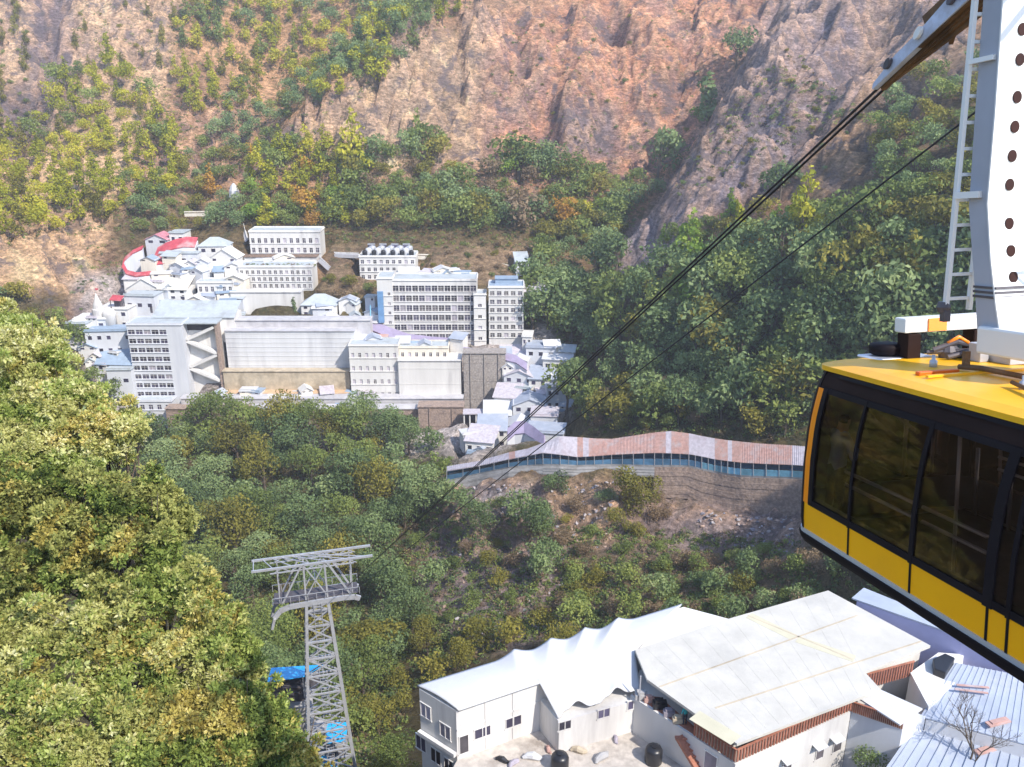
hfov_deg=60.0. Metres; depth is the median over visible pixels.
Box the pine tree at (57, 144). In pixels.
[50,131,63,160]
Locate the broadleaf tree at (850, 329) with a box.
[830,303,904,353]
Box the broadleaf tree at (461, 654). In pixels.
[446,636,475,669]
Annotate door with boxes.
[458,733,469,755]
[703,749,717,766]
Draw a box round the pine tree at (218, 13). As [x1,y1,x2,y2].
[209,0,223,23]
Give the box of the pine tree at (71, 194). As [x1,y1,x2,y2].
[59,170,79,206]
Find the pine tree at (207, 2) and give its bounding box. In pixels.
[203,0,215,13]
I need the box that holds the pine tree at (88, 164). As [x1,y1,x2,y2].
[84,150,101,170]
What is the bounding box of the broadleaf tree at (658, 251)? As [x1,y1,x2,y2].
[638,239,693,272]
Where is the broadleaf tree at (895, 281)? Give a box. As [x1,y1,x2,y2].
[873,259,907,304]
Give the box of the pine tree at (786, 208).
[784,198,794,229]
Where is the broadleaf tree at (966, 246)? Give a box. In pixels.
[945,227,970,265]
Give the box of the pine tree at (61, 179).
[51,161,73,195]
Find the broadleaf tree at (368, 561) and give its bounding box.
[353,547,396,589]
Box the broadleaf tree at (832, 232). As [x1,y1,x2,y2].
[800,225,847,281]
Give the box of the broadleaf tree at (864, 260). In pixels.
[849,235,911,273]
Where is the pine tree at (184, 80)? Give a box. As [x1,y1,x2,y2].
[176,69,191,91]
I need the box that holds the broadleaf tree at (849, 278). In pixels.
[830,269,875,321]
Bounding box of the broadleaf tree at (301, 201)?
[288,184,319,215]
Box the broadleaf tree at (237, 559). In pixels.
[215,548,258,587]
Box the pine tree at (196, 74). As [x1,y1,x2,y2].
[190,64,200,86]
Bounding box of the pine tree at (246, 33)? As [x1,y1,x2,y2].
[239,20,249,45]
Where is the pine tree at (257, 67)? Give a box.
[251,52,265,79]
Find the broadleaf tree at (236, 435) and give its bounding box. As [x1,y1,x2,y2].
[203,418,256,460]
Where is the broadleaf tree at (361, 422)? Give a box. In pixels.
[329,400,374,443]
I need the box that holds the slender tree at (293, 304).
[291,297,296,311]
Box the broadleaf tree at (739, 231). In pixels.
[716,216,771,255]
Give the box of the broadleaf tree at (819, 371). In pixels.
[782,351,858,391]
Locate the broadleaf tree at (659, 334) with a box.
[634,319,686,353]
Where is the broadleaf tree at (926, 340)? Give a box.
[923,314,960,349]
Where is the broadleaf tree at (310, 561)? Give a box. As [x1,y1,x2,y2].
[299,550,333,586]
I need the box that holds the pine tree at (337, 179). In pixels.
[326,165,339,184]
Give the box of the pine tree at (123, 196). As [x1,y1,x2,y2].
[117,178,129,208]
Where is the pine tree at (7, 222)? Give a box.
[0,203,15,236]
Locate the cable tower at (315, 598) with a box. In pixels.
[251,544,372,766]
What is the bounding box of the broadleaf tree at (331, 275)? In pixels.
[326,273,336,282]
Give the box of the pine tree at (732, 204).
[717,187,736,220]
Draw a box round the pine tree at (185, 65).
[180,49,192,76]
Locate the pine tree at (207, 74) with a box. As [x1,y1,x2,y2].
[206,63,217,79]
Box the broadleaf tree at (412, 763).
[380,757,419,766]
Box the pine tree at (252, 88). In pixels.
[248,74,262,96]
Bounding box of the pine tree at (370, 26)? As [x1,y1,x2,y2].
[360,1,379,44]
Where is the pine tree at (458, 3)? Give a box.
[453,0,462,11]
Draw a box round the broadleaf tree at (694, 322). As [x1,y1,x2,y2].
[675,300,725,360]
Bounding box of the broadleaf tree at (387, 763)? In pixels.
[363,752,397,766]
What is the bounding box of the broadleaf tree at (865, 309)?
[850,308,888,341]
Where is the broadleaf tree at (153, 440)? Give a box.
[143,430,168,452]
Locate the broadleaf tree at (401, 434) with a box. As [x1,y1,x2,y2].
[387,414,420,455]
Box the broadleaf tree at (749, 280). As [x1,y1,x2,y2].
[733,268,777,294]
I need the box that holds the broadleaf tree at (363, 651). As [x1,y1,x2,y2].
[331,634,397,697]
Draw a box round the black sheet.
[932,654,954,678]
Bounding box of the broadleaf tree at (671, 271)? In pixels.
[660,249,704,283]
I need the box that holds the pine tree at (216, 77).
[205,70,219,91]
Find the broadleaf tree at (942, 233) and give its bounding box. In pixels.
[917,222,970,264]
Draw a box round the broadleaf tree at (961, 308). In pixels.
[950,301,975,336]
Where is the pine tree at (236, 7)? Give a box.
[231,0,240,21]
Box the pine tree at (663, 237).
[657,223,670,245]
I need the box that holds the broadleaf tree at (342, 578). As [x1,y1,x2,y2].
[327,573,358,606]
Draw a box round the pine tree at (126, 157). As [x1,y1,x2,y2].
[121,144,133,166]
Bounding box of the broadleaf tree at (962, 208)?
[947,206,969,233]
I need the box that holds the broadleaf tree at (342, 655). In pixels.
[295,635,363,708]
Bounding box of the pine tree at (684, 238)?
[672,207,701,252]
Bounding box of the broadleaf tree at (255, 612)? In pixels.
[225,597,283,632]
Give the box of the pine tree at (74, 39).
[71,28,78,50]
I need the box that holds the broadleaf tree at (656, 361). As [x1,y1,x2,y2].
[632,349,673,384]
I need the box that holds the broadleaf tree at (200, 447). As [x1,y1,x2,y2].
[190,428,218,455]
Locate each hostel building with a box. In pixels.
[125,316,195,403]
[137,395,176,427]
[348,337,400,393]
[358,250,417,280]
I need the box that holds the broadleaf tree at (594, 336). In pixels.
[576,326,616,368]
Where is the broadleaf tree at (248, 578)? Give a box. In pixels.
[228,557,273,606]
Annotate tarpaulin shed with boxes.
[267,665,324,701]
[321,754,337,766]
[326,722,348,760]
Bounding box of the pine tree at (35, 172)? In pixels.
[31,155,42,180]
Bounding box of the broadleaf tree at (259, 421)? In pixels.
[244,412,269,441]
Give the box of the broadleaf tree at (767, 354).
[741,338,808,390]
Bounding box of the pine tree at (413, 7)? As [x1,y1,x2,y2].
[409,0,424,17]
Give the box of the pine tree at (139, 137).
[134,122,151,149]
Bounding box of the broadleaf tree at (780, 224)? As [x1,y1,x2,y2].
[756,211,800,258]
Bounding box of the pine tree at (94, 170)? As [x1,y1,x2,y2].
[84,154,102,184]
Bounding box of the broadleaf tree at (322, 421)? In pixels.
[307,409,349,445]
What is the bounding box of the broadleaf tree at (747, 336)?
[706,317,777,373]
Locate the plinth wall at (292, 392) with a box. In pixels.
[226,390,349,393]
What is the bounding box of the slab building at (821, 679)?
[630,591,929,766]
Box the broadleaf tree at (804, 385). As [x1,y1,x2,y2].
[756,350,819,403]
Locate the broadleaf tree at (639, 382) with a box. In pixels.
[627,368,664,400]
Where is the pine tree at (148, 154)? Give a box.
[139,129,157,162]
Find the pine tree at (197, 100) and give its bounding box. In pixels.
[192,90,206,115]
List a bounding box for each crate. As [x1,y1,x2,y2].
[634,689,647,699]
[644,694,653,702]
[652,697,667,709]
[663,707,674,716]
[672,714,684,723]
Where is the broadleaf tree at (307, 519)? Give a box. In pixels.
[271,492,333,541]
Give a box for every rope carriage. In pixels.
[872,0,968,89]
[881,0,982,90]
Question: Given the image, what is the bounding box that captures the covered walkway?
[446,431,804,480]
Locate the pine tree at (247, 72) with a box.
[240,60,254,88]
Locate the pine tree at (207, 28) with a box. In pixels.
[200,11,212,41]
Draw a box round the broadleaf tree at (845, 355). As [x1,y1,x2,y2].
[828,347,868,360]
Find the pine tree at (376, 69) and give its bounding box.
[363,39,391,91]
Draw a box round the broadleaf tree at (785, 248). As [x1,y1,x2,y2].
[782,229,820,261]
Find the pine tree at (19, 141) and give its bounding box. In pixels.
[12,120,33,156]
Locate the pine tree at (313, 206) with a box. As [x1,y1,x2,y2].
[301,189,315,215]
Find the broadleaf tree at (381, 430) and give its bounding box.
[362,408,402,448]
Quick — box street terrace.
[180,394,463,403]
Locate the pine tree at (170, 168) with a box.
[167,156,178,185]
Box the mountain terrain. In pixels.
[0,0,982,766]
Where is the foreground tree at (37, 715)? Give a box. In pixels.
[0,633,179,766]
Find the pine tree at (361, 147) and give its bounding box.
[354,130,369,161]
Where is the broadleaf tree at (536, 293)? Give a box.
[524,283,571,328]
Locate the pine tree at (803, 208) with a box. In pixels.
[785,164,825,244]
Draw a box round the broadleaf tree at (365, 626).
[321,617,385,665]
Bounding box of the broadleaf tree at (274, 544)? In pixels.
[249,537,293,568]
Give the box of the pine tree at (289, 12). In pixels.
[285,0,292,22]
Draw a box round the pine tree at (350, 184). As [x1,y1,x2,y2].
[345,170,358,187]
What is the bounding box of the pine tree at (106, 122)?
[98,111,114,139]
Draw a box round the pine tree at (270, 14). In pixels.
[264,0,277,23]
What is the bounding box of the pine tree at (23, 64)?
[18,51,29,72]
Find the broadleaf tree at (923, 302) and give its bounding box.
[899,286,943,315]
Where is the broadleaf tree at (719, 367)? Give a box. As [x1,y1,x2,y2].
[704,342,752,380]
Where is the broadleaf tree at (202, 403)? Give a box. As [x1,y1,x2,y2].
[185,389,236,424]
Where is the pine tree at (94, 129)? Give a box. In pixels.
[87,117,99,140]
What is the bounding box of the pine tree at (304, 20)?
[297,6,312,31]
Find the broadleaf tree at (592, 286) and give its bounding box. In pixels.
[581,265,621,299]
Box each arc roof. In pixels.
[121,246,150,279]
[155,237,197,255]
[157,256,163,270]
[372,320,449,347]
[463,347,526,384]
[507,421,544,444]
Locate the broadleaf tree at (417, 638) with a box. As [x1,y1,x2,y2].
[407,613,441,656]
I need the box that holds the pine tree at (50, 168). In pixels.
[45,149,67,181]
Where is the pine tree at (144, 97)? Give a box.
[136,84,149,108]
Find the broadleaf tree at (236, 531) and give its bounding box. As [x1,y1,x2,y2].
[194,493,261,557]
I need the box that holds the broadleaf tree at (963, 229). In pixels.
[956,208,971,247]
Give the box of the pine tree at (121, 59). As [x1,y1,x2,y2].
[117,52,124,62]
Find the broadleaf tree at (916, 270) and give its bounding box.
[889,253,940,290]
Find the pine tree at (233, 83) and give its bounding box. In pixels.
[227,71,238,90]
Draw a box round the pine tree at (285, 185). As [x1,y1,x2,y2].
[279,170,296,197]
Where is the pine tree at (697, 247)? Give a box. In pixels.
[671,226,713,301]
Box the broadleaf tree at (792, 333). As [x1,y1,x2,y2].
[773,313,825,361]
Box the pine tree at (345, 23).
[340,9,351,30]
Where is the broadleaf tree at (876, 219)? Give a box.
[848,202,902,236]
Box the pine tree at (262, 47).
[256,32,268,52]
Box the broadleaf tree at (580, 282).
[552,266,596,304]
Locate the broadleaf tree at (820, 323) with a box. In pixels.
[796,296,854,360]
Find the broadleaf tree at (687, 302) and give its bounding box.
[667,293,709,336]
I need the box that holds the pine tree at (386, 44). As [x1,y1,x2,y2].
[378,30,393,59]
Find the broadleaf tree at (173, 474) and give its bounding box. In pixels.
[158,461,206,488]
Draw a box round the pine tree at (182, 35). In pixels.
[177,21,189,48]
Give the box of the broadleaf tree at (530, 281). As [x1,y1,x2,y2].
[518,267,558,292]
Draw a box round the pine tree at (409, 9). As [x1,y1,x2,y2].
[400,0,411,24]
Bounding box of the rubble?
[442,478,795,640]
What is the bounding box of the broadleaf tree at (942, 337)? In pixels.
[892,301,961,353]
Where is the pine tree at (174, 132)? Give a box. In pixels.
[163,114,181,150]
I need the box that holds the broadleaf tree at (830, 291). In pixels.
[805,278,852,332]
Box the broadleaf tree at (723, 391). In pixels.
[706,375,751,422]
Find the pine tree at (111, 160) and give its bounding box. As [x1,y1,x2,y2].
[104,149,120,173]
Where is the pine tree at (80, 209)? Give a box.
[68,195,86,225]
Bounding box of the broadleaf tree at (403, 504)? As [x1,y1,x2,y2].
[387,487,418,528]
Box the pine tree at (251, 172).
[241,153,256,179]
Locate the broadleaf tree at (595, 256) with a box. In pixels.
[578,237,613,273]
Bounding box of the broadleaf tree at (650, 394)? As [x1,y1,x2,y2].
[636,381,679,426]
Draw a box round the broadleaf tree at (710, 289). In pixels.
[682,259,735,304]
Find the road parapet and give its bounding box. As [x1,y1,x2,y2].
[235,316,372,333]
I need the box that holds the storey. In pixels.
[399,340,449,356]
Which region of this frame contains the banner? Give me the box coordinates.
[377,291,384,322]
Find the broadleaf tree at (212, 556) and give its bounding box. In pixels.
[170,541,221,584]
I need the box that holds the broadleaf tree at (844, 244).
[814,223,883,294]
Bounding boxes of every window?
[394,315,399,320]
[400,305,405,310]
[406,296,411,300]
[407,305,411,310]
[412,286,417,290]
[413,305,418,310]
[415,732,426,754]
[419,296,424,300]
[419,305,424,310]
[419,701,431,722]
[420,325,425,329]
[425,286,430,290]
[426,305,430,310]
[426,315,431,320]
[430,745,441,766]
[432,305,437,310]
[438,286,443,290]
[439,325,444,329]
[439,720,451,742]
[443,756,453,766]
[445,305,450,310]
[451,286,456,290]
[451,296,456,300]
[452,305,456,310]
[458,305,463,310]
[458,315,463,320]
[458,325,463,329]
[464,286,469,290]
[464,296,469,300]
[464,305,469,310]
[473,724,491,741]
[504,713,522,729]
[557,718,571,732]
[596,706,610,720]
[626,699,634,711]
[814,749,824,761]
[831,742,841,754]
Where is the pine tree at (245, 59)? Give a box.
[238,51,251,70]
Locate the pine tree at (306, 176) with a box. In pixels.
[296,158,312,188]
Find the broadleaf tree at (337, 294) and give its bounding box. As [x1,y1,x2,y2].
[331,288,346,298]
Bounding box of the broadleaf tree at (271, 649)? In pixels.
[234,640,297,679]
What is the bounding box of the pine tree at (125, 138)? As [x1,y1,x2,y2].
[119,122,132,144]
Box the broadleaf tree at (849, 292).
[826,274,873,309]
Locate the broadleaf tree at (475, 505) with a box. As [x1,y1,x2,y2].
[456,497,499,530]
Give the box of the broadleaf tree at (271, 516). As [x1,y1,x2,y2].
[252,503,302,546]
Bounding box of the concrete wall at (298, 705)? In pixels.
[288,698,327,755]
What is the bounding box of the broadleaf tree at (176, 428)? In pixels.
[166,420,195,438]
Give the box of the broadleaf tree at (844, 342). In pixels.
[827,312,875,357]
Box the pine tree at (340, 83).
[334,72,345,101]
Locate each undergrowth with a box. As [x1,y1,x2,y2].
[0,0,970,766]
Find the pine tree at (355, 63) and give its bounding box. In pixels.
[351,53,363,87]
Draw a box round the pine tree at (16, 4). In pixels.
[11,0,20,12]
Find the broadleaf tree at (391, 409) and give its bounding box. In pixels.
[368,403,415,441]
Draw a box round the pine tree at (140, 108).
[135,96,145,120]
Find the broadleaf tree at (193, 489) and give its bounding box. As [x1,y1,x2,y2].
[175,477,207,505]
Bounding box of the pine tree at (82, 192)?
[77,173,90,201]
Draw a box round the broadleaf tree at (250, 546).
[232,529,280,572]
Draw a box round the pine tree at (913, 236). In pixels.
[891,228,933,304]
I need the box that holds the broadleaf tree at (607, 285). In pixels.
[598,265,648,321]
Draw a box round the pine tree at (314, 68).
[309,54,321,74]
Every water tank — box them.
[365,247,371,254]
[375,247,380,254]
[384,247,389,254]
[393,247,399,254]
[403,247,408,254]
[551,749,568,766]
[644,742,662,766]
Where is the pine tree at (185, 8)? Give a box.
[178,0,194,23]
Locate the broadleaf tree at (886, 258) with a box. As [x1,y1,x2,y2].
[865,229,925,272]
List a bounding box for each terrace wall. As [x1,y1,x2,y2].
[229,289,303,314]
[243,254,318,262]
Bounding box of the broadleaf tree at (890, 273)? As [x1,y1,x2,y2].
[853,258,936,338]
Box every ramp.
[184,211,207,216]
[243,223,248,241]
[318,257,330,269]
[334,252,358,257]
[418,254,508,265]
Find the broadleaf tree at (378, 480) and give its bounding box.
[346,455,401,505]
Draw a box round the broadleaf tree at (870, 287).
[854,281,897,311]
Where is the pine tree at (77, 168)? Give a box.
[70,150,84,190]
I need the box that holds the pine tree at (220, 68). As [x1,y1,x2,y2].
[216,52,228,77]
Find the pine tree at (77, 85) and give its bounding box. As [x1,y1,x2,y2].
[72,74,81,93]
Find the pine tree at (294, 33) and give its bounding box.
[290,21,298,41]
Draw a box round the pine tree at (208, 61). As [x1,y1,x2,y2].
[204,52,213,69]
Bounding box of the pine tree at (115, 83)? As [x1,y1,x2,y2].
[110,79,119,102]
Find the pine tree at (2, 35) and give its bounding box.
[0,26,5,42]
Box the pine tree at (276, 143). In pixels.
[270,123,288,159]
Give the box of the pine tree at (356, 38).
[351,30,363,43]
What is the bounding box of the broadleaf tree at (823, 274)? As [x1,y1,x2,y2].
[791,262,844,311]
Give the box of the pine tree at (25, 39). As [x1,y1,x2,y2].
[21,30,30,45]
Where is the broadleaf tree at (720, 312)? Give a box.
[676,292,740,347]
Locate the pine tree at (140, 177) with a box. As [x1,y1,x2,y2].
[135,170,148,199]
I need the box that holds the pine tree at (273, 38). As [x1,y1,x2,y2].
[266,17,280,47]
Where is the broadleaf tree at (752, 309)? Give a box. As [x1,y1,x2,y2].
[735,288,797,337]
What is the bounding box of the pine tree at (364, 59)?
[361,37,374,75]
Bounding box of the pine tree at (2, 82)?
[0,73,5,93]
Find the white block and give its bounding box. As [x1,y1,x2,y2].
[397,352,462,393]
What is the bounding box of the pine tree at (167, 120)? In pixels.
[165,113,175,130]
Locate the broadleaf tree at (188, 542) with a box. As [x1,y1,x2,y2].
[178,496,200,545]
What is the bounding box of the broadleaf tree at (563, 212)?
[548,194,582,222]
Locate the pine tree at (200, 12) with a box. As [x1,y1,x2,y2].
[191,0,207,25]
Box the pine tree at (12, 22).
[8,16,18,37]
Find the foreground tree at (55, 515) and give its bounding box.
[0,449,205,766]
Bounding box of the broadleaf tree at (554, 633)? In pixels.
[541,619,578,643]
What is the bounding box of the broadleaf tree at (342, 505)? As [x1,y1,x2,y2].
[310,491,362,525]
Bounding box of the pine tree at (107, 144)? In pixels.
[99,123,120,154]
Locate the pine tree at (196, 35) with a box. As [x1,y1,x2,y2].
[186,21,203,53]
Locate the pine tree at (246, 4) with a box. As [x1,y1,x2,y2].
[242,0,253,9]
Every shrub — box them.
[406,530,425,547]
[417,608,438,626]
[419,556,429,564]
[431,532,439,538]
[442,609,461,621]
[443,555,461,570]
[458,541,475,552]
[461,589,484,609]
[464,571,476,579]
[465,617,486,629]
[478,547,497,567]
[486,496,505,508]
[487,565,510,586]
[492,240,501,245]
[492,538,504,546]
[502,550,521,566]
[503,588,517,604]
[506,608,520,619]
[530,602,557,615]
[541,469,570,492]
[552,530,573,546]
[554,591,573,610]
[556,524,572,535]
[558,580,598,599]
[559,512,573,523]
[562,557,578,567]
[562,570,581,591]
[564,494,587,514]
[575,540,595,554]
[581,606,599,617]
[582,561,607,586]
[585,524,601,534]
[594,487,619,500]
[601,594,628,617]
[603,507,626,524]
[612,541,632,553]
[618,491,639,505]
[622,520,646,537]
[642,600,662,613]
[647,501,672,521]
[649,489,665,502]
[649,563,671,571]
[651,538,669,551]
[659,579,680,597]
[669,549,707,572]
[677,598,702,610]
[683,569,716,590]
[687,106,705,120]
[704,552,722,566]
[708,589,729,614]
[723,548,747,561]
[725,569,757,593]
[741,235,766,246]
[744,593,765,609]
[753,542,775,555]
[762,555,787,576]
[776,588,791,603]
[789,589,805,599]
[793,548,828,575]
[816,586,825,592]
[833,109,844,115]
[852,743,889,766]
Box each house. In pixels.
[64,319,91,339]
[73,313,105,325]
[83,324,129,351]
[94,348,131,397]
[103,302,136,323]
[105,365,138,407]
[123,290,163,315]
[124,277,157,292]
[144,231,169,255]
[156,274,195,299]
[158,250,200,260]
[168,229,190,240]
[185,293,208,299]
[196,237,233,257]
[209,245,244,261]
[210,260,243,276]
[300,294,338,314]
[398,267,419,271]
[463,423,500,454]
[477,413,507,445]
[483,399,511,416]
[492,382,523,415]
[499,344,525,354]
[503,365,533,384]
[508,413,530,426]
[512,390,547,417]
[513,251,528,275]
[521,330,533,350]
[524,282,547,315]
[525,340,556,364]
[527,364,557,391]
[528,420,566,440]
[530,405,559,421]
[542,352,573,367]
[545,382,566,405]
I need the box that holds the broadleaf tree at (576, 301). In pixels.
[566,286,602,319]
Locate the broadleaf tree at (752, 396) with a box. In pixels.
[736,361,777,401]
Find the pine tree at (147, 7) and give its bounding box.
[143,1,152,18]
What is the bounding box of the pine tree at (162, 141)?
[159,128,171,151]
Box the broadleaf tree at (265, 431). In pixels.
[251,419,269,436]
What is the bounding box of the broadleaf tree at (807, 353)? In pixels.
[770,335,836,389]
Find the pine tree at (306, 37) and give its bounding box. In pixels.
[301,23,315,50]
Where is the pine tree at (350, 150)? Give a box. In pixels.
[334,106,374,173]
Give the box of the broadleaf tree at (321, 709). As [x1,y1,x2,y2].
[313,677,358,731]
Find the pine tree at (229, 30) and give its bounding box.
[224,19,234,36]
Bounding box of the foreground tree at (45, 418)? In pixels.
[0,297,155,687]
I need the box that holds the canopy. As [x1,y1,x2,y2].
[109,295,124,307]
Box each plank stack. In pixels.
[973,746,996,755]
[985,716,1010,727]
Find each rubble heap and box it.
[495,755,508,763]
[509,758,518,766]
[522,751,542,760]
[546,745,551,753]
[570,746,587,753]
[594,751,608,763]
[613,735,617,743]
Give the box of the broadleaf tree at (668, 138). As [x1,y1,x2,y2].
[648,126,689,183]
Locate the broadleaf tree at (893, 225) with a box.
[875,214,919,247]
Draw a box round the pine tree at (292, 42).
[286,38,297,57]
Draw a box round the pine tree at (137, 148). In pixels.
[130,139,140,160]
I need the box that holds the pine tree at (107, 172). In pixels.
[100,157,119,188]
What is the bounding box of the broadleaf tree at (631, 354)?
[622,336,668,370]
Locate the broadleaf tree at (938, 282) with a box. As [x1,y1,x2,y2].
[918,263,967,306]
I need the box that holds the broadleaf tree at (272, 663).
[241,650,304,689]
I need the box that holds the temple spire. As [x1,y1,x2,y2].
[92,288,104,321]
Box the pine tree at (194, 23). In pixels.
[191,18,200,32]
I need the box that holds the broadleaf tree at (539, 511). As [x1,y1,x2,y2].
[521,496,558,544]
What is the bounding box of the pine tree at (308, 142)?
[296,122,315,160]
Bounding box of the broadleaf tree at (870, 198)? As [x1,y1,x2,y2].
[815,182,893,247]
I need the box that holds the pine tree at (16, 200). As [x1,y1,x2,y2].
[9,189,29,222]
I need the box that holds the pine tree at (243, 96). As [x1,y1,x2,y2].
[236,77,248,107]
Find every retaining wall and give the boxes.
[164,404,251,426]
[222,368,350,389]
[224,327,356,367]
[252,404,418,432]
[417,401,464,431]
[448,466,542,486]
[463,348,505,408]
[543,466,653,476]
[652,467,801,516]
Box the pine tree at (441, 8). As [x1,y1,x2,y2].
[433,0,449,25]
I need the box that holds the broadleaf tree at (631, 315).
[622,306,665,348]
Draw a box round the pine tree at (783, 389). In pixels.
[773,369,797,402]
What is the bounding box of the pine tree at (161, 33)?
[158,20,165,47]
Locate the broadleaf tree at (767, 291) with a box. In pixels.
[738,279,797,334]
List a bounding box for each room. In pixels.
[67,339,85,350]
[72,318,86,320]
[77,343,97,358]
[84,357,94,368]
[85,314,97,325]
[89,351,101,360]
[92,362,107,381]
[107,350,120,355]
[121,274,138,292]
[138,254,160,271]
[149,279,165,285]
[150,270,172,279]
[159,287,170,298]
[160,250,181,269]
[167,260,188,271]
[171,272,187,279]
[181,267,194,284]
[184,258,196,266]
[189,265,210,287]
[195,256,211,268]
[200,291,216,299]
[212,265,224,278]
[212,387,227,395]
[215,290,236,299]
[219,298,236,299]
[223,260,242,276]
[224,272,249,288]
[230,296,245,310]
[234,282,240,288]
[238,386,258,394]
[249,387,265,395]
[252,258,272,260]
[272,252,293,259]
[298,383,313,394]
[311,306,333,315]
[315,303,331,306]
[319,385,334,395]
[322,313,339,315]
[337,294,359,314]
[344,300,361,313]
[348,310,360,315]
[355,334,366,339]
[358,391,374,394]
[363,307,378,322]
[364,294,377,310]
[364,332,382,340]
[395,335,410,343]
[417,338,431,345]
[420,268,438,273]
[431,264,449,272]
[447,267,460,271]
[448,331,468,354]
[454,270,471,273]
[458,428,481,452]
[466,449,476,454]
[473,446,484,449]
[495,275,517,283]
[499,346,511,353]
[501,362,513,381]
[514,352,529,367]
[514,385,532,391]
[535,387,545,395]
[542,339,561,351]
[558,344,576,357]
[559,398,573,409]
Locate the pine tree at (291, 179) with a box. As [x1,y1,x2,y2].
[283,166,294,182]
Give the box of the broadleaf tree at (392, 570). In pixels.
[370,553,413,610]
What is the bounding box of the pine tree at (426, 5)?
[424,0,434,14]
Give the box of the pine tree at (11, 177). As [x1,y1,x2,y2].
[4,170,23,201]
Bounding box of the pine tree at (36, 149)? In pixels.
[27,132,46,168]
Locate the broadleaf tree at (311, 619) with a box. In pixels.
[294,578,343,644]
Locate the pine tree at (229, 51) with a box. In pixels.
[225,37,240,66]
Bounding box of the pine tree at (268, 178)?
[258,157,277,199]
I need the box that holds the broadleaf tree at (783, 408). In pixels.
[763,396,803,438]
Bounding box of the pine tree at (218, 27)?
[209,10,226,47]
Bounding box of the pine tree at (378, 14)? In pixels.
[372,0,382,32]
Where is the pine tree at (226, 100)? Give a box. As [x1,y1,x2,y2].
[223,93,233,111]
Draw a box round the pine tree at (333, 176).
[327,168,342,192]
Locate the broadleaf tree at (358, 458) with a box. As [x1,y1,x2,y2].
[321,447,381,504]
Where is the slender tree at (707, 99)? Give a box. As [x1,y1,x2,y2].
[696,70,717,125]
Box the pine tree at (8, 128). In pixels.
[3,116,16,139]
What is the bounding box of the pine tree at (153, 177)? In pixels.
[146,159,163,196]
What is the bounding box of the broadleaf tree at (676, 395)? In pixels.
[655,372,701,425]
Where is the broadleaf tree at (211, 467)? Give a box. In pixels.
[188,453,233,491]
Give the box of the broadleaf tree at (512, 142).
[483,133,541,184]
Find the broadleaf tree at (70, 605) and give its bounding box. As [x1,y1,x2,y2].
[56,598,78,612]
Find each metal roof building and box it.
[852,588,1006,672]
[887,722,1023,766]
[905,652,963,721]
[921,663,1023,757]
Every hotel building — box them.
[196,277,234,292]
[238,260,317,290]
[248,226,325,257]
[392,272,477,344]
[488,280,524,344]
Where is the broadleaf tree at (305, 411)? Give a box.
[283,397,327,443]
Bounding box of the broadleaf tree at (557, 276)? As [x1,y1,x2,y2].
[536,268,587,316]
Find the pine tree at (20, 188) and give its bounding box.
[12,171,37,203]
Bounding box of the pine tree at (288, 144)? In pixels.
[282,132,296,169]
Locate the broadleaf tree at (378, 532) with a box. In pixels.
[344,511,400,566]
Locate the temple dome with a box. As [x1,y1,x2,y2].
[102,307,116,325]
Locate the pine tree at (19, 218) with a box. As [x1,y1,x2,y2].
[7,204,32,238]
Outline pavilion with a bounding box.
[463,409,482,426]
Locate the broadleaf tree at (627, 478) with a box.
[611,464,663,517]
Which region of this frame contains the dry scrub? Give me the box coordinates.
[0,2,974,766]
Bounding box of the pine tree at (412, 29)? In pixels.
[406,19,420,51]
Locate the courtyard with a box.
[454,730,681,766]
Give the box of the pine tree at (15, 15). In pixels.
[12,7,18,21]
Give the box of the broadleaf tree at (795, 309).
[786,289,832,319]
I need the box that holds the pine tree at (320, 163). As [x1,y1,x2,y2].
[308,140,329,185]
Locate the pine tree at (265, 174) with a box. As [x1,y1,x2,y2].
[260,159,273,180]
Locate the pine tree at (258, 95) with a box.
[255,91,262,102]
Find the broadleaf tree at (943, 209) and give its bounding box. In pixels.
[909,194,968,256]
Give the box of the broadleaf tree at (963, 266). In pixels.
[953,240,971,284]
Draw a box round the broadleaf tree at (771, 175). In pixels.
[758,160,802,201]
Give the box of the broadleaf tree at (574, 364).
[553,357,587,405]
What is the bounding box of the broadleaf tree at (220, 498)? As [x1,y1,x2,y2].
[194,493,247,529]
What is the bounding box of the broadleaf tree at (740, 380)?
[710,351,767,428]
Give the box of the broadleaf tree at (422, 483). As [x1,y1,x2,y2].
[400,462,446,511]
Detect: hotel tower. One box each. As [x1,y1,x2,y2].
[376,270,395,328]
[473,289,486,345]
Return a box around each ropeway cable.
[349,90,884,584]
[355,48,922,578]
[358,111,974,586]
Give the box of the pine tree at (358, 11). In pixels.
[352,3,365,24]
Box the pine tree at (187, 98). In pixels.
[182,83,196,111]
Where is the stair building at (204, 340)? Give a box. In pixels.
[179,318,226,393]
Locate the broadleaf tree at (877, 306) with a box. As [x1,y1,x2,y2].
[849,287,924,342]
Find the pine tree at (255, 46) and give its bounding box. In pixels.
[252,35,265,61]
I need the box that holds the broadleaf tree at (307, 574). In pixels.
[288,566,326,609]
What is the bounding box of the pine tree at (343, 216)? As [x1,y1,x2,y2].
[332,191,352,226]
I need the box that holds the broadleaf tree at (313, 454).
[284,444,329,488]
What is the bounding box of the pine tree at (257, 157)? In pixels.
[249,136,266,176]
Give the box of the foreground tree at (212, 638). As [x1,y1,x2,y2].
[0,552,268,738]
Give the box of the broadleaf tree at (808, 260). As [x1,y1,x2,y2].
[787,227,833,291]
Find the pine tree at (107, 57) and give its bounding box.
[98,32,118,68]
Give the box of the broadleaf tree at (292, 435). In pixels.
[266,411,322,460]
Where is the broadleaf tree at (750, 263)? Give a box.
[729,247,782,291]
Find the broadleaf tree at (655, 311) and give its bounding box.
[634,300,688,347]
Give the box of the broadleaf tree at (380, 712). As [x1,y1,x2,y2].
[350,692,395,734]

